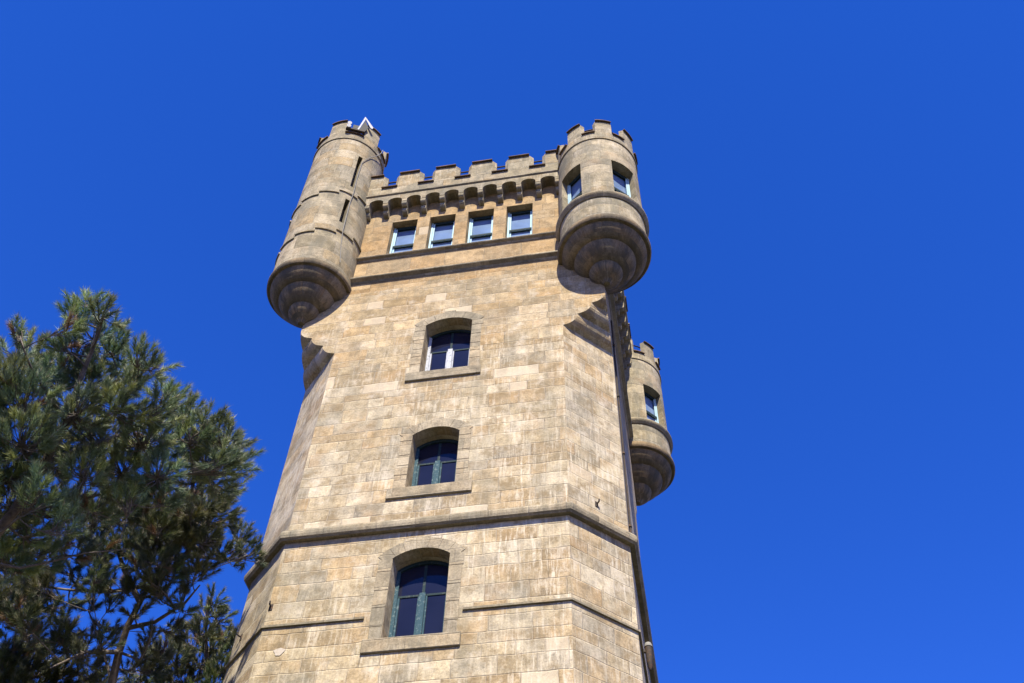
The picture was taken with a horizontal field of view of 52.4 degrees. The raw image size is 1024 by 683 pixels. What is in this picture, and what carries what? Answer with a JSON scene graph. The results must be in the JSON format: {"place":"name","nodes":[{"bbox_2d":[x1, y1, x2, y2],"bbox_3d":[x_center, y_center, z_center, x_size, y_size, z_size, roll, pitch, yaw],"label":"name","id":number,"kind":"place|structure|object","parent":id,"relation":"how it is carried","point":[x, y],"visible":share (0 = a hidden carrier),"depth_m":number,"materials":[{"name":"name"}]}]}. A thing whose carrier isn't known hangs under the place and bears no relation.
{"place":"outdoors","nodes":[
{"label":"outdoors","id":0,"kind":"place"},
{"bbox_2d":[0,0,1023,682],"label":"sky","id":1,"kind":"structure","parent":0,"point":[829,300],"materials":[{"name":"blue"}]},
{"bbox_3d":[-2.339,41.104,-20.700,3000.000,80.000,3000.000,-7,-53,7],"label":"ground","id":2,"kind":"structure","parent":0,"visible":0},
{"bbox_2d":[0,630,122,682],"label":"pine tree","id":3,"kind":"object","parent":2,"relation":"on","point":[30,667],"visible":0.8,"depth_m":19.91,"materials":[{"name":"green plant"}]},
{"bbox_2d":[0,285,266,587],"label":"pine tree","id":4,"kind":"object","parent":2,"relation":"on","point":[44,451],"visible":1,"depth_m":15.70,"materials":[{"name":"green plant"}]},
{"bbox_2d":[0,479,269,682],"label":"pine tree","id":5,"kind":"object","parent":2,"relation":"on","point":[167,539],"visible":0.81,"depth_m":19.20,"materials":[{"name":"green plant"}]},
{"bbox_2d":[119,580,240,682],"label":"pine tree","id":6,"kind":"object","parent":2,"relation":"on","point":[209,666],"visible":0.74,"depth_m":23.69,"materials":[{"name":"green plant"}]},
{"bbox_2d":[223,119,674,682],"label":"stone tower","id":7,"kind":"structure","parent":2,"relation":"on","point":[453,469],"depth_m":23.60,"materials":[{"name":"stone"}]},
{"bbox_2d":[268,601,272,610],"bbox_3d":[-4.638,5.092,19.974,0.080,0.160,0.168,-7,-53,7],"label":"iron hook","id":8,"kind":"object","parent":7,"relation":"attached to","point":[270,607],"visible":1,"depth_m":19.95,"materials":[{"name":"black metal"}]},
{"bbox_2d":[346,121,364,133],"bbox_3d":[-5.095,-6.931,33.939,0.620,0.430,0.326,12,-53,-8],"label":"floodlight bar","id":9,"kind":"object","parent":7,"relation":"on","point":[354,128],"visible":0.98,"depth_m":33.77,"materials":[{"name":"metal"}]},
{"bbox_2d":[340,150,382,260],"bbox_3d":[-4.518,-4.306,31.295,0.104,7.305,0.688,-31,-59,23],"label":"lightning cable","id":10,"kind":"object","parent":7,"relation":"attached to","point":[350,202],"visible":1,"depth_m":30.61,"materials":[{"name":"black metal"}]},
{"bbox_2d":[358,117,372,130],"bbox_3d":[-4.805,-7.092,34.218,0.490,1.020,0.036,19,-51,-12],"label":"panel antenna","id":11,"kind":"object","parent":7,"relation":"attached to","point":[364,126],"visible":1,"depth_m":34.21,"materials":[{"name":"white plastic"}]},
{"bbox_2d":[389,226,416,252],"bbox_3d":[-3.149,-2.820,30.351,0.768,1.844,0.099,-7,-53,7],"label":"window","id":12,"kind":"structure","parent":7,"relation":"in","point":[403,238],"depth_m":30.64,"materials":[{"name":"blue glass"}]},
{"bbox_2d":[360,535,464,654],"bbox_3d":[-1.763,4.863,19.814,1.840,2.710,0.512,-7,-53,7],"label":"window","id":13,"kind":"structure","parent":7,"relation":"in","point":[420,608],"depth_m":19.81,"materials":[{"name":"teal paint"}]},
{"bbox_2d":[385,417,472,500],"bbox_3d":[-1.676,2.625,22.728,1.840,2.440,0.507,-7,-53,7],"label":"window","id":14,"kind":"structure","parent":7,"relation":"in","point":[438,470],"depth_m":22.74,"materials":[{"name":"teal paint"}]},
{"bbox_2d":[428,220,454,247],"bbox_3d":[-2.016,-2.960,30.209,0.768,1.844,0.099,-7,-53,7],"label":"window","id":15,"kind":"structure","parent":7,"relation":"in","point":[441,234],"depth_m":30.49,"materials":[{"name":"blue glass"}]},
{"bbox_2d":[405,310,483,382],"bbox_3d":[-1.584,0.195,25.872,1.840,2.710,0.507,-7,-53,7],"label":"window","id":16,"kind":"structure","parent":7,"relation":"in","point":[451,353],"depth_m":25.96,"materials":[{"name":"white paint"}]},
{"bbox_2d":[467,215,493,242],"bbox_3d":[-0.884,-3.100,30.068,0.768,1.844,0.099,-7,-53,7],"label":"window","id":17,"kind":"structure","parent":7,"relation":"in","point":[480,228],"depth_m":30.35,"materials":[{"name":"blue glass"}]},
{"bbox_2d":[507,209,532,236],"bbox_3d":[0.249,-3.240,29.927,0.768,1.844,0.099,-7,-53,7],"label":"window","id":18,"kind":"structure","parent":7,"relation":"in","point":[520,222],"depth_m":30.21,"materials":[{"name":"blue glass"}]},
{"bbox_2d":[611,320,631,532],"bbox_3d":[2.564,1.868,24.614,0.084,7.900,0.080,-7,-53,7],"label":"conduit","id":19,"kind":"object","parent":7,"relation":"attached to","point":[623,455],"visible":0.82,"depth_m":24.20,"materials":[{"name":"metal"}]},
{"bbox_2d":[643,642,652,670],"bbox_3d":[2.614,6.087,20.119,0.240,0.630,0.160,-7,-53,7],"label":"wall lamp","id":20,"kind":"object","parent":7,"relation":"attached to","point":[648,650],"visible":0.97,"depth_m":20.09,"materials":[{"name":"metal"}]}
]}

